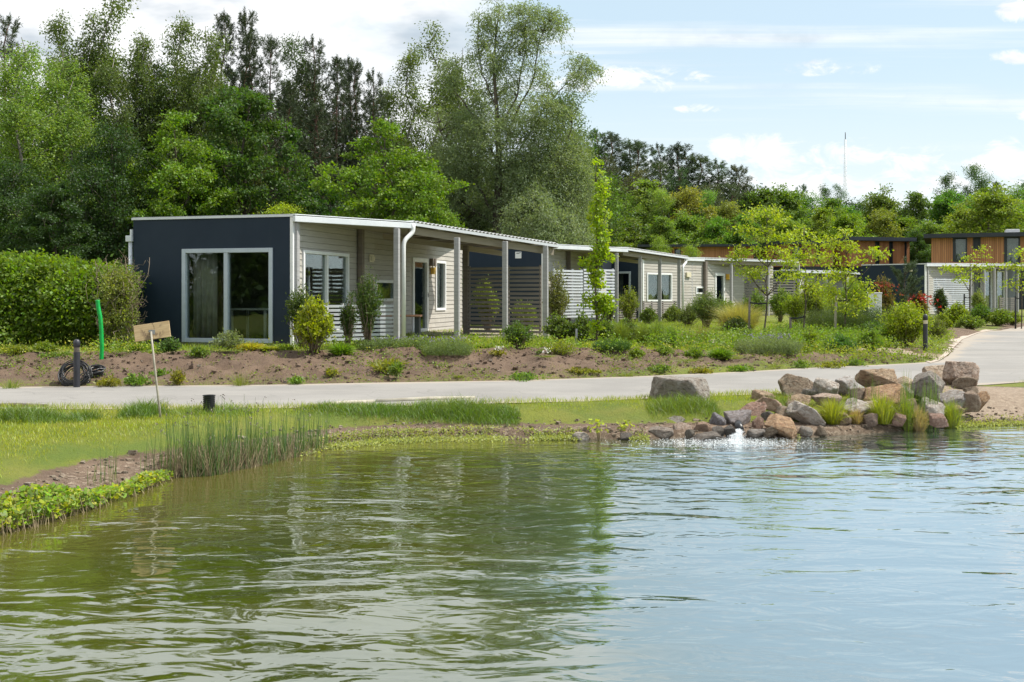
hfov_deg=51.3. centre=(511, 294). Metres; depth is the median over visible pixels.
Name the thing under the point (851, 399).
tall reeds
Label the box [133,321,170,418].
wooden sign
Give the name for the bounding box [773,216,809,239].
leafy tree
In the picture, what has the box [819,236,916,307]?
timber house
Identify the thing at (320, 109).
pine tree
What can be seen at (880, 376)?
boulder
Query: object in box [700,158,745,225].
pine tree
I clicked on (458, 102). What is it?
birch tree
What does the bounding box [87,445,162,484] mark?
rush stalks
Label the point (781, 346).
lavender
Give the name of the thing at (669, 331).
grass tuft
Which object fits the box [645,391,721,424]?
tall grass
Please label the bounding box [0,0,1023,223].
sky
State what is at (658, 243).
leafy tree
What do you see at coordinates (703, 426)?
boulder
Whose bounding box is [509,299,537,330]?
shrub
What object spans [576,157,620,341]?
columnar tree
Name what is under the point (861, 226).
leafy tree
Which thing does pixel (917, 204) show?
leafy tree
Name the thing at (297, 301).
shrub
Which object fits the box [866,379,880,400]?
tall reeds
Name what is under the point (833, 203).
leafy tree
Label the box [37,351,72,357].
weed
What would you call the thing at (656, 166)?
pine tree
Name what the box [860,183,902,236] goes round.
leafy tree
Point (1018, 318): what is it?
shrub
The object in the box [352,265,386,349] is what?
shrub
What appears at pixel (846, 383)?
boulder
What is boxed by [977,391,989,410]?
boulder
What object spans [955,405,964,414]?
boulder
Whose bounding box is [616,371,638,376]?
weed
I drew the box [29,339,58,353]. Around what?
plant
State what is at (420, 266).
door
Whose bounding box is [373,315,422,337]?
garden table
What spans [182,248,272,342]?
window
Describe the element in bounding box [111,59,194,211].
birch tree
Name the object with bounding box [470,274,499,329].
shrub
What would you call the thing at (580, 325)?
ground ivy
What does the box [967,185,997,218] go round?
leafy tree
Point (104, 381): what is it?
weed
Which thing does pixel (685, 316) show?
shrub
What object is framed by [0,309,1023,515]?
ground
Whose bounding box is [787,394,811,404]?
boulder
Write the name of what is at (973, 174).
birch tree
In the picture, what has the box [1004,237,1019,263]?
window
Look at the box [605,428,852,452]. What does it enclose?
falling water
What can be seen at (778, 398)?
tall grass
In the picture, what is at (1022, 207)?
leafy tree
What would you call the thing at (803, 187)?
pine tree
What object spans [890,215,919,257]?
leafy tree
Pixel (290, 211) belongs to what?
leafy tree
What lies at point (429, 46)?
birch tree
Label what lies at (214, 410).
tall grass
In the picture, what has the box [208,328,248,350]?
plant
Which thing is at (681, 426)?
boulder
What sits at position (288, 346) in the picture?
plant
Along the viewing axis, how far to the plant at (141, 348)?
21.43 m
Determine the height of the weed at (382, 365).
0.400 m
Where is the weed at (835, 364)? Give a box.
[816,360,848,368]
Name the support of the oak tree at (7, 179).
on the ground at (67, 458)
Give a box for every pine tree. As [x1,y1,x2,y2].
[0,13,44,155]
[107,78,141,191]
[184,67,229,141]
[202,10,241,143]
[222,68,264,177]
[224,6,277,208]
[234,27,273,211]
[249,34,299,213]
[261,78,323,213]
[282,34,353,199]
[298,100,353,213]
[314,55,361,212]
[317,91,359,205]
[329,54,368,202]
[334,58,379,205]
[349,67,403,201]
[353,98,397,201]
[583,128,630,184]
[594,131,632,206]
[596,154,632,207]
[615,138,651,198]
[618,139,665,217]
[644,161,671,214]
[645,143,684,185]
[659,141,701,215]
[661,165,701,215]
[668,150,718,216]
[686,154,729,228]
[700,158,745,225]
[717,164,753,214]
[721,182,742,229]
[736,183,756,200]
[796,184,811,233]
[991,180,1002,194]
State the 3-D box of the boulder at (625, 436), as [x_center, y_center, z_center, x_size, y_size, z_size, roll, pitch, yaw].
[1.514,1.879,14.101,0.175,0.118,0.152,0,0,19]
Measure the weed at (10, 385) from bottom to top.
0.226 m
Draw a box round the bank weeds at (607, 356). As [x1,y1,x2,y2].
[0,341,952,382]
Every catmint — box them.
[355,335,401,349]
[388,333,435,349]
[419,334,473,355]
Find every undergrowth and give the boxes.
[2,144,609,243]
[636,172,772,202]
[792,197,1019,221]
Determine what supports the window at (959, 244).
in the timber house at (947, 248)
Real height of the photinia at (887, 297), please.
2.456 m
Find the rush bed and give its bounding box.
[144,396,333,477]
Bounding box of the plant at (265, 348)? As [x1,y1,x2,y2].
[254,346,282,350]
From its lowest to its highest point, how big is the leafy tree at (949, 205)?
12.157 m
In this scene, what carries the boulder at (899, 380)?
on the ground at (67, 458)
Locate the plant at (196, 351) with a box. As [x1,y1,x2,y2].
[181,344,212,357]
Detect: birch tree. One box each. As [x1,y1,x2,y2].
[0,37,86,250]
[0,82,54,192]
[0,104,29,231]
[17,53,107,238]
[34,8,98,195]
[52,8,126,180]
[53,66,123,244]
[67,0,144,184]
[90,28,167,258]
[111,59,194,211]
[122,10,204,184]
[123,59,189,154]
[164,26,257,212]
[192,78,235,212]
[223,122,285,214]
[259,78,342,197]
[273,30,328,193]
[364,117,424,191]
[368,44,442,196]
[401,20,474,196]
[434,50,495,230]
[540,126,607,245]
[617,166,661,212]
[624,191,647,236]
[644,186,678,242]
[693,188,721,236]
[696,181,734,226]
[813,183,841,214]
[830,183,848,211]
[928,171,963,225]
[956,162,994,205]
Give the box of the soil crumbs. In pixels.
[0,346,939,385]
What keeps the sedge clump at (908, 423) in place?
on the ground at (67, 458)
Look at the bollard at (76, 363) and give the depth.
18.41 m
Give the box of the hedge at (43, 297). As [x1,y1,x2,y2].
[0,247,151,346]
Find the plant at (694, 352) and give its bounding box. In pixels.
[682,347,705,359]
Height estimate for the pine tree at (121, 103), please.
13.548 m
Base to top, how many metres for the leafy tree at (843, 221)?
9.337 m
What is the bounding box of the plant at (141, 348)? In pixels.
[128,343,154,350]
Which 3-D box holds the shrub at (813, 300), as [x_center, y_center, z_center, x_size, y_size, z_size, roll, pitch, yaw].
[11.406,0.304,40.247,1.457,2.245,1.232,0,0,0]
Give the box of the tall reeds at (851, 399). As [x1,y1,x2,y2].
[845,382,857,403]
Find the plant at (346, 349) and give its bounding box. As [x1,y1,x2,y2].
[323,341,358,355]
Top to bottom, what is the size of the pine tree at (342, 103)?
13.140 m
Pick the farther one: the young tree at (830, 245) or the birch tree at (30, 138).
the birch tree at (30, 138)
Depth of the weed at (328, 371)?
19.56 m
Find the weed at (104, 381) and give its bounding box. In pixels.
[93,374,121,386]
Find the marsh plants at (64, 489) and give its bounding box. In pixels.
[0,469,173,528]
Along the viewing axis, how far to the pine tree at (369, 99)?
52.90 m
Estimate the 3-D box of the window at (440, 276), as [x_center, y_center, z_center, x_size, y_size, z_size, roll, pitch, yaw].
[-2.197,-0.272,32.394,0.110,1.502,0.903,0,0,16]
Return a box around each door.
[410,257,428,332]
[614,271,630,306]
[715,273,724,305]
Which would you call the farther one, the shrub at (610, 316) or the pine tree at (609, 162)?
the pine tree at (609, 162)
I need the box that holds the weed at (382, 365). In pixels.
[371,358,408,373]
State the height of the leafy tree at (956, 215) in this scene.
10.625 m
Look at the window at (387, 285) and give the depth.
28.40 m
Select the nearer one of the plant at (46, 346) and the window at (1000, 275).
the plant at (46, 346)
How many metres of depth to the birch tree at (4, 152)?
49.97 m
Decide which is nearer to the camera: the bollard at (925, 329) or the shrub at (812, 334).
the shrub at (812, 334)
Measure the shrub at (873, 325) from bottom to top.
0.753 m
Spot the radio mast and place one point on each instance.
(845, 170)
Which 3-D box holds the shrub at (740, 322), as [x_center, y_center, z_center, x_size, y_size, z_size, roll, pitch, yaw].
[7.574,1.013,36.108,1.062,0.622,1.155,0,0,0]
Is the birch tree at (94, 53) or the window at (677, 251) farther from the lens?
the window at (677, 251)
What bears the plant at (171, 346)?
on the ground at (67, 458)
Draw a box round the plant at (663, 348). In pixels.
[655,344,674,353]
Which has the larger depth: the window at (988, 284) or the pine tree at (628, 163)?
the pine tree at (628, 163)
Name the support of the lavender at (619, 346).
on the ground at (67, 458)
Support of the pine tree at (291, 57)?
on the ground at (67, 458)
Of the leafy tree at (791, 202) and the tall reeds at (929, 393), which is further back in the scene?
the leafy tree at (791, 202)
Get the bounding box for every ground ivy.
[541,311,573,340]
[563,310,594,342]
[595,314,618,339]
[618,317,640,339]
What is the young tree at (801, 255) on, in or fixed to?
on the ground at (67, 458)
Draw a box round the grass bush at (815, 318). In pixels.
[795,302,833,331]
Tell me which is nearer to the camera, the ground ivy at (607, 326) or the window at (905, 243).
the ground ivy at (607, 326)
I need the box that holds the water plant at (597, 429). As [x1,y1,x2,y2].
[587,418,608,440]
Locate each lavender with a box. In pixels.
[592,336,631,350]
[732,332,803,355]
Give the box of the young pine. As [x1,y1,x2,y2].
[885,258,923,309]
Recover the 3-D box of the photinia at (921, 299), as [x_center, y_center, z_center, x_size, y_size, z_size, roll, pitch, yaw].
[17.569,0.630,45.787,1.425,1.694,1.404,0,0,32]
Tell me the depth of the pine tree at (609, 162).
106.93 m
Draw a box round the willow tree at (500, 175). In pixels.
[404,0,613,255]
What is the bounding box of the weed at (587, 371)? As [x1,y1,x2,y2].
[578,368,601,374]
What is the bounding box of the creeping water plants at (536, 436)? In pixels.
[299,413,1023,458]
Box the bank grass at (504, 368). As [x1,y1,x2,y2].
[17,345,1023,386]
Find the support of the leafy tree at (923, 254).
on the ground at (67, 458)
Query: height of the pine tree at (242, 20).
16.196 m
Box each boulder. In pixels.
[572,432,588,440]
[620,432,632,439]
[648,426,673,438]
[649,376,709,400]
[667,416,685,422]
[673,422,691,429]
[685,429,693,438]
[692,431,722,440]
[695,421,711,431]
[709,412,725,424]
[712,426,724,436]
[723,409,751,424]
[724,425,735,438]
[740,402,766,415]
[746,429,765,437]
[750,389,775,400]
[751,416,763,428]
[755,397,781,411]
[761,411,772,420]
[763,426,777,437]
[764,413,796,437]
[776,405,795,419]
[778,373,813,397]
[786,400,825,425]
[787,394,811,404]
[798,426,812,436]
[801,389,817,398]
[811,393,841,406]
[812,377,839,393]
[815,425,827,435]
[834,375,858,395]
[835,411,850,424]
[842,398,870,415]
[849,388,864,400]
[854,368,897,386]
[863,384,905,406]
[863,413,877,427]
[892,413,905,426]
[897,376,912,385]
[897,398,917,413]
[903,385,914,398]
[911,371,944,401]
[922,365,943,378]
[923,397,944,414]
[929,413,948,427]
[936,390,965,406]
[942,361,979,385]
[951,377,977,388]
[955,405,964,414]
[962,386,978,392]
[962,390,981,411]
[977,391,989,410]
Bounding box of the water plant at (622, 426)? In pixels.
[616,419,634,430]
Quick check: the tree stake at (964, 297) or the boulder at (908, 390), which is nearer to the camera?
the boulder at (908, 390)
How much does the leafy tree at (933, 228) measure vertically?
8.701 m
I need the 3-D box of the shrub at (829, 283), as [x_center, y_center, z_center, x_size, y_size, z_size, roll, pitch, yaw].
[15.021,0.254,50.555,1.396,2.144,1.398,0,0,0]
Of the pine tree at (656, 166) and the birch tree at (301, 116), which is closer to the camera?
the birch tree at (301, 116)
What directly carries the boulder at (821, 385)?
on the ground at (67, 458)
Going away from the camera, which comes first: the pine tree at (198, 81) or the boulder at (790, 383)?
the boulder at (790, 383)
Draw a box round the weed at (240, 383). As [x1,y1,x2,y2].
[225,372,258,385]
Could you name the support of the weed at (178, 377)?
on the ground at (67, 458)
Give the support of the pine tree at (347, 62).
on the ground at (67, 458)
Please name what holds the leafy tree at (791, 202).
on the ground at (67, 458)
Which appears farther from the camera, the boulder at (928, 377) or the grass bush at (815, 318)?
the grass bush at (815, 318)
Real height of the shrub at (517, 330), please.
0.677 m
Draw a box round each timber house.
[637,244,757,258]
[754,240,838,269]
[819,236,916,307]
[924,229,1023,308]
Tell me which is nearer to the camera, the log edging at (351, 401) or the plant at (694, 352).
the log edging at (351, 401)
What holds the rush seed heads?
on the ground at (67, 458)
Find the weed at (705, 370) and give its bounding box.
[688,366,713,373]
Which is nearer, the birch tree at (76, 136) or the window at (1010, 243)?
the birch tree at (76, 136)
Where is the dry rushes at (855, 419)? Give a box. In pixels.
[849,408,866,424]
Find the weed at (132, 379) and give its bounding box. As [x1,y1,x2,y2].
[123,372,154,385]
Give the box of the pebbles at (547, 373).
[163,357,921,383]
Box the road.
[0,326,1023,408]
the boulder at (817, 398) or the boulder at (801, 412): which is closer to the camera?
the boulder at (801, 412)
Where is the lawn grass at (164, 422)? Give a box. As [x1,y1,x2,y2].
[0,383,954,476]
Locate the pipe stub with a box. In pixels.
[203,394,215,413]
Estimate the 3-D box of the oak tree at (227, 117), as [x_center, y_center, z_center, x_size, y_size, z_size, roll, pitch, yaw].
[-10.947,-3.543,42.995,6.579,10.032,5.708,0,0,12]
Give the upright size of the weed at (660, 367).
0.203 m
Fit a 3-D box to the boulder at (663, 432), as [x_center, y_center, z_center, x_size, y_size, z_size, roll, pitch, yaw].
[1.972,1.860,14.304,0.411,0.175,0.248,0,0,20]
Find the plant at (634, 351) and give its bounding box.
[626,347,645,357]
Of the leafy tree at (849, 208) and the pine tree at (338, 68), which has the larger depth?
the leafy tree at (849, 208)
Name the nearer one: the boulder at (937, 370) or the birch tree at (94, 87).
the boulder at (937, 370)
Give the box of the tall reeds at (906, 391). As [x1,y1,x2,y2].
[898,368,918,404]
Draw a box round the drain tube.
[95,300,103,359]
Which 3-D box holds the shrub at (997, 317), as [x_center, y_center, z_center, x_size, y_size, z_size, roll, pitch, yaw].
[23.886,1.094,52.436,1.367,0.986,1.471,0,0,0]
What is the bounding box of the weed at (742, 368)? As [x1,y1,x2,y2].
[726,363,753,371]
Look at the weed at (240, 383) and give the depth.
18.76 m
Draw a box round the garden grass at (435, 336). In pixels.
[0,318,885,354]
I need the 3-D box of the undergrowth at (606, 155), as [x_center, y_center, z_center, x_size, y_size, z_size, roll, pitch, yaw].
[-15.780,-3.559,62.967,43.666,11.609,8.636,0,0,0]
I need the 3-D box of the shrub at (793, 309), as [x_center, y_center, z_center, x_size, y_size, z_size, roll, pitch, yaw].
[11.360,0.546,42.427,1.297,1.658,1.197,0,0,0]
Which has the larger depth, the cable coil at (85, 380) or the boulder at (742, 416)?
the cable coil at (85, 380)
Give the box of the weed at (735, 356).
[717,355,749,358]
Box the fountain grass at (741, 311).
[699,299,776,329]
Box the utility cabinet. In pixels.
[867,292,881,314]
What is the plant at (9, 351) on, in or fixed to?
on the ground at (67, 458)
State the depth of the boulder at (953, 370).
17.65 m
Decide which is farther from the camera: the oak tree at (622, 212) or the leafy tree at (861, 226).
the leafy tree at (861, 226)
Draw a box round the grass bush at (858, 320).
[820,300,892,329]
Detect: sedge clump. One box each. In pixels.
[785,400,820,415]
[810,395,858,424]
[865,391,903,423]
[895,390,920,430]
[941,397,969,428]
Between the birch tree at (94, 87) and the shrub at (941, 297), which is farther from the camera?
the shrub at (941, 297)
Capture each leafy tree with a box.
[0,81,119,230]
[111,72,257,260]
[253,201,306,214]
[517,90,627,240]
[603,187,627,233]
[604,216,632,246]
[618,216,646,247]
[621,177,669,239]
[634,215,685,252]
[649,233,673,252]
[660,185,719,243]
[664,209,719,243]
[676,242,700,256]
[693,216,733,243]
[702,200,759,242]
[725,213,765,258]
[733,189,775,241]
[738,205,787,242]
[751,185,795,231]
[764,182,814,238]
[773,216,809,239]
[800,192,827,232]
[805,205,837,239]
[821,196,844,226]
[824,207,873,238]
[832,204,876,236]
[848,199,867,220]
[850,215,873,235]
[858,207,905,236]
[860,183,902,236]
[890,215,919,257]
[891,190,934,228]
[903,228,930,262]
[910,220,948,258]
[917,188,968,225]
[935,193,986,230]
[939,201,981,232]
[941,180,1023,233]
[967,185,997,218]
[1001,183,1023,214]
[1007,180,1023,200]
[1014,198,1023,227]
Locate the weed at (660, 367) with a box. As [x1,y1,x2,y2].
[646,363,670,372]
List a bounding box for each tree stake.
[575,329,594,345]
[748,296,766,328]
[789,316,805,328]
[834,296,845,333]
[963,294,970,307]
[1015,296,1021,328]
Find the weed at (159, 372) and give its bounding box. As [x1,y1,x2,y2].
[149,367,171,375]
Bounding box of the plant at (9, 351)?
[0,341,32,355]
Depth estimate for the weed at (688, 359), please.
22.50 m
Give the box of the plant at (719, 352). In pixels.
[705,347,739,359]
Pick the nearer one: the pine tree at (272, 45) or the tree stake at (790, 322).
the tree stake at (790, 322)
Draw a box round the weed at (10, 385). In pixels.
[0,377,26,388]
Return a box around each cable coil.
[58,359,92,385]
[90,364,105,377]
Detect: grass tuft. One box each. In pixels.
[610,320,636,341]
[629,322,654,344]
[642,316,667,346]
[663,323,680,346]
[676,328,697,346]
[694,322,714,339]
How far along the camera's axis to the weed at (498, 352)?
21.62 m
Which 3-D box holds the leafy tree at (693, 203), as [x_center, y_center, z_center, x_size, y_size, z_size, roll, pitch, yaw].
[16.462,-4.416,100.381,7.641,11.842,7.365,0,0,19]
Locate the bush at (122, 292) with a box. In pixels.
[85,250,149,349]
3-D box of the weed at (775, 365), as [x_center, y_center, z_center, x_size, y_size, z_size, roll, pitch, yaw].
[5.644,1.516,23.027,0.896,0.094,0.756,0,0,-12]
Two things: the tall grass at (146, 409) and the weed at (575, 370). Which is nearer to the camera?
the tall grass at (146, 409)
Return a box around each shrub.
[281,280,311,348]
[289,294,335,354]
[337,290,358,345]
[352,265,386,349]
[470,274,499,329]
[501,320,536,348]
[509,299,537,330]
[540,339,578,356]
[542,261,572,318]
[600,308,616,323]
[617,285,639,323]
[638,306,658,324]
[661,302,680,322]
[676,302,700,325]
[686,288,723,328]
[714,298,741,322]
[721,316,751,331]
[738,326,753,335]
[742,289,768,319]
[768,284,789,322]
[781,288,808,324]
[798,273,832,317]
[798,339,811,352]
[803,325,821,346]
[819,281,840,297]
[823,295,851,315]
[823,330,862,351]
[836,275,866,317]
[855,319,888,334]
[856,327,885,350]
[874,300,939,347]
[879,327,903,346]
[928,312,950,339]
[931,287,948,313]
[932,311,953,329]
[941,301,970,327]
[953,313,989,329]
[970,287,986,307]
[970,301,992,323]
[983,307,1014,325]
[1006,310,1023,324]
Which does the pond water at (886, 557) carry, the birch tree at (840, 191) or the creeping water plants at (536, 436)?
the creeping water plants at (536, 436)
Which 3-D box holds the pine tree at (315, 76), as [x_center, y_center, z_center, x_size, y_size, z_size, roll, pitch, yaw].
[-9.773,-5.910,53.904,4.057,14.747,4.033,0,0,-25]
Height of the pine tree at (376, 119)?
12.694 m
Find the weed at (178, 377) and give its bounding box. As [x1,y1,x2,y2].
[168,366,187,384]
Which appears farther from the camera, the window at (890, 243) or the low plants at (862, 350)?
the window at (890, 243)
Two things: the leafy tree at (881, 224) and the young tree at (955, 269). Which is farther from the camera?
the leafy tree at (881, 224)
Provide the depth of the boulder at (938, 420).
14.80 m
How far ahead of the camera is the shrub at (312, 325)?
21.28 m
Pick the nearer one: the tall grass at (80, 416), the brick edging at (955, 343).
the tall grass at (80, 416)
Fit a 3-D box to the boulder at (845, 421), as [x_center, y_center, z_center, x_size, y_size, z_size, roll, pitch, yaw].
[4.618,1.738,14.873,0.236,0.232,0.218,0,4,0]
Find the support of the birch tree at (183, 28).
on the ground at (67, 458)
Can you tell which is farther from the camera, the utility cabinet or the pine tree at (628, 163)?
the pine tree at (628, 163)
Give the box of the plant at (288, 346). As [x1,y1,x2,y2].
[276,344,297,349]
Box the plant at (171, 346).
[156,335,183,353]
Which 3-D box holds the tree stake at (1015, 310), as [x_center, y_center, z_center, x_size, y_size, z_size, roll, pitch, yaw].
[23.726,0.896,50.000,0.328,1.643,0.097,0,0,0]
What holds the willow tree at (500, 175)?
on the ground at (67, 458)
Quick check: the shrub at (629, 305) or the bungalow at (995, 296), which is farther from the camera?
the bungalow at (995, 296)
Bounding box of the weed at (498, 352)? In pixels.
[488,346,506,356]
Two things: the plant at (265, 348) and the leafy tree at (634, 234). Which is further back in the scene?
the leafy tree at (634, 234)
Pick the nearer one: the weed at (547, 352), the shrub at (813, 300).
the weed at (547, 352)
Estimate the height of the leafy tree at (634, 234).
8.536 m
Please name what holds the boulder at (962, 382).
on the ground at (67, 458)
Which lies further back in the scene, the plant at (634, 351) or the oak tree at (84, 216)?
the oak tree at (84, 216)
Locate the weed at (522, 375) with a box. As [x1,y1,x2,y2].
[500,370,551,381]
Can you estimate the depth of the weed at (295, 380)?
18.99 m
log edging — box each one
[0,403,47,406]
[316,400,374,403]
[376,396,474,401]
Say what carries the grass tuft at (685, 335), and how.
on the ground at (67, 458)
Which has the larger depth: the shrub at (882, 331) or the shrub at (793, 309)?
the shrub at (793, 309)
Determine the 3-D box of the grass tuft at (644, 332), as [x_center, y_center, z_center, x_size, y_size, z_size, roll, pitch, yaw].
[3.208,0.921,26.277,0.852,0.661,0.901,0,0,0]
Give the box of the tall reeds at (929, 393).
[919,378,939,428]
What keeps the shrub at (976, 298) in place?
on the ground at (67, 458)
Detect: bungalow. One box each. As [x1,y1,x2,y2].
[125,214,558,346]
[469,244,688,326]
[606,257,799,319]
[773,269,859,312]
[861,263,1023,317]
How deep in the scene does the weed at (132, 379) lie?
18.68 m
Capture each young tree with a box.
[718,202,806,331]
[773,223,839,329]
[811,225,893,325]
[931,244,1001,316]
[995,246,1023,328]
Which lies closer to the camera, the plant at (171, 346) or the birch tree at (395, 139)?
the plant at (171, 346)
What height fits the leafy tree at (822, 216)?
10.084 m
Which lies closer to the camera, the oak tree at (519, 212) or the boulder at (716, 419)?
the boulder at (716, 419)
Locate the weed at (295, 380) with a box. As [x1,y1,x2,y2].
[287,375,305,384]
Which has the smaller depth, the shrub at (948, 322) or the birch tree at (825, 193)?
the shrub at (948, 322)
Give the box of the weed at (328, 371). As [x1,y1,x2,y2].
[325,366,342,377]
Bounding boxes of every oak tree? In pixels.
[0,156,74,304]
[0,183,98,266]
[49,116,177,273]
[56,208,105,259]
[78,187,142,266]
[104,107,246,266]
[168,83,321,215]
[258,180,330,215]
[307,115,469,224]
[311,185,366,217]
[342,191,377,217]
[392,172,466,283]
[452,208,490,316]
[473,182,545,239]
[520,158,650,246]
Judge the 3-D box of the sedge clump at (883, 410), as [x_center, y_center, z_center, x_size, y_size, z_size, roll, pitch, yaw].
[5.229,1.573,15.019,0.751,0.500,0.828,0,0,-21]
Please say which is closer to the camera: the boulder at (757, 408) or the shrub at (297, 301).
the boulder at (757, 408)
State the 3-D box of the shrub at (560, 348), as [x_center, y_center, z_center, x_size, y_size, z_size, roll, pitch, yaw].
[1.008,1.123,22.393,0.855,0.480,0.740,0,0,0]
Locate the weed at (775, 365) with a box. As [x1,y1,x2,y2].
[760,363,787,366]
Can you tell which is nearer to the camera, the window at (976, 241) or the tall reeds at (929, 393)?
the tall reeds at (929, 393)
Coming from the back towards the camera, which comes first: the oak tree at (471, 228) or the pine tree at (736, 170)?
the pine tree at (736, 170)
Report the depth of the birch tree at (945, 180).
124.88 m
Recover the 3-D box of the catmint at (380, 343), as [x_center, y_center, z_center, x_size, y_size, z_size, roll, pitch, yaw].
[-2.766,1.013,22.432,1.124,0.364,1.174,0,0,0]
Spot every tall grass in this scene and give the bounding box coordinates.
[0,401,71,424]
[52,406,109,423]
[110,396,174,419]
[151,399,260,419]
[291,394,521,426]
[443,393,517,426]
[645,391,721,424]
[771,391,798,405]
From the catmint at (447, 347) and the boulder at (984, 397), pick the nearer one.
the boulder at (984, 397)
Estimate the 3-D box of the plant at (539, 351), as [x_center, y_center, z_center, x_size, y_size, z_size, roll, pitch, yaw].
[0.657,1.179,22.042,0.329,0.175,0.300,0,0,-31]
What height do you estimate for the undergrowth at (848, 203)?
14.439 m
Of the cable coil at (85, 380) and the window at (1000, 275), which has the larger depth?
the window at (1000, 275)
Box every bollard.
[73,339,79,386]
[923,314,927,351]
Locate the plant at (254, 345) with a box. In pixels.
[233,342,266,350]
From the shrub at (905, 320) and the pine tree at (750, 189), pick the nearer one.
the shrub at (905, 320)
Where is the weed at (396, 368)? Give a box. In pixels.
[386,358,404,377]
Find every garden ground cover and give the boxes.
[590,316,886,352]
[782,327,959,362]
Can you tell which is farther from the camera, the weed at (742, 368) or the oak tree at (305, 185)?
the oak tree at (305, 185)
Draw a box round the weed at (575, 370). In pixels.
[565,366,584,373]
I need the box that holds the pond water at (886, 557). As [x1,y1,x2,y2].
[0,425,1023,681]
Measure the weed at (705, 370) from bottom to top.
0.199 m
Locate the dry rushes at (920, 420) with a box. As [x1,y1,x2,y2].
[906,405,929,430]
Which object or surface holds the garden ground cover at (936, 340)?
on the ground at (67, 458)
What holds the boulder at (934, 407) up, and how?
on the ground at (67, 458)
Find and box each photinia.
[870,272,903,316]
[906,290,941,313]
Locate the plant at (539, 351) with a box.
[534,348,549,353]
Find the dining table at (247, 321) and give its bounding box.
[230,308,268,338]
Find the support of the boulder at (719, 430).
on the ground at (67, 458)
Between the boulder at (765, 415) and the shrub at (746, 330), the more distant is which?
the shrub at (746, 330)
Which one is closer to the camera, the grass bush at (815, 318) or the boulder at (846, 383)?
the boulder at (846, 383)
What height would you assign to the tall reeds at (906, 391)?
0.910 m
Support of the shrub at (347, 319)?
on the ground at (67, 458)
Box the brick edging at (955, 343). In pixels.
[927,329,995,362]
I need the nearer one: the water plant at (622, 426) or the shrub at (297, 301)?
the water plant at (622, 426)
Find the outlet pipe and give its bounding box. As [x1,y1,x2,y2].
[734,420,743,431]
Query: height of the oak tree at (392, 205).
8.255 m
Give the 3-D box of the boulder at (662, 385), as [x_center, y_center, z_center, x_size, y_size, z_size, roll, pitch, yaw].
[2.531,1.508,16.020,0.888,0.542,0.821,0,0,0]
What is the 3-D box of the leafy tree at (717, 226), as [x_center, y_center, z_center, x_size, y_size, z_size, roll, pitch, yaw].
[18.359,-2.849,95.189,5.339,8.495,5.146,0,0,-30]
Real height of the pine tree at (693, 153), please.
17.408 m
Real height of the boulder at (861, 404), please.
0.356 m
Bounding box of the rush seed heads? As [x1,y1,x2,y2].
[153,394,330,458]
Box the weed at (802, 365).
[793,358,809,368]
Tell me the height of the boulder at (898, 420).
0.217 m
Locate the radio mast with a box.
[844,132,846,205]
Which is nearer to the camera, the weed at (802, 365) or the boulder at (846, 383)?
the boulder at (846, 383)
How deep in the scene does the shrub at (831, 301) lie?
45.69 m
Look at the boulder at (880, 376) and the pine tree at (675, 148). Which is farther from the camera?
the pine tree at (675, 148)
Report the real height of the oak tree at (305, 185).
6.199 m
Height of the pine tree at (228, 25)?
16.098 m
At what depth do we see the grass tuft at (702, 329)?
28.06 m
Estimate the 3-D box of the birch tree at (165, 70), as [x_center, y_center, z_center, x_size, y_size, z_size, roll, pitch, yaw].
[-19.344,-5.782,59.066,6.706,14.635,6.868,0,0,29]
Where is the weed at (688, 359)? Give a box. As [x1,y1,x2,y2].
[673,358,707,361]
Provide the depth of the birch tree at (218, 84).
49.54 m
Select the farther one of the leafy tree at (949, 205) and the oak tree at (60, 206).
the leafy tree at (949, 205)
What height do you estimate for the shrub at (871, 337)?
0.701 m
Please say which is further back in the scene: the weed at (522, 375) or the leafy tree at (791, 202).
the leafy tree at (791, 202)
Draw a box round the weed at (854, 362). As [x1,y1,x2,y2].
[840,357,866,365]
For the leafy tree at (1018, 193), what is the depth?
114.74 m
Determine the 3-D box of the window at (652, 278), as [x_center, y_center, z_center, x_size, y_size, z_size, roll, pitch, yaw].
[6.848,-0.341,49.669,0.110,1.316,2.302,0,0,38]
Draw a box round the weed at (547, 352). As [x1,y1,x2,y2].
[536,347,555,356]
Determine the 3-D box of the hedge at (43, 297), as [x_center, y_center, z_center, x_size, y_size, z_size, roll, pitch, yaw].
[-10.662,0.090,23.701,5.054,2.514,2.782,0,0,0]
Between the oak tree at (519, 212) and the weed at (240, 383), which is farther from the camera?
the oak tree at (519, 212)
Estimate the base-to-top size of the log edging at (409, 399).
0.093 m
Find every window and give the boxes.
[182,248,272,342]
[300,250,349,329]
[374,280,392,300]
[435,261,445,310]
[645,273,671,301]
[674,249,680,254]
[694,287,702,293]
[792,246,801,260]
[875,241,879,263]
[889,242,892,263]
[904,242,906,263]
[953,238,966,261]
[973,237,980,249]
[981,271,991,309]
[996,271,1004,309]
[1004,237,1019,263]
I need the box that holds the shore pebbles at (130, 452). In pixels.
[0,406,1023,495]

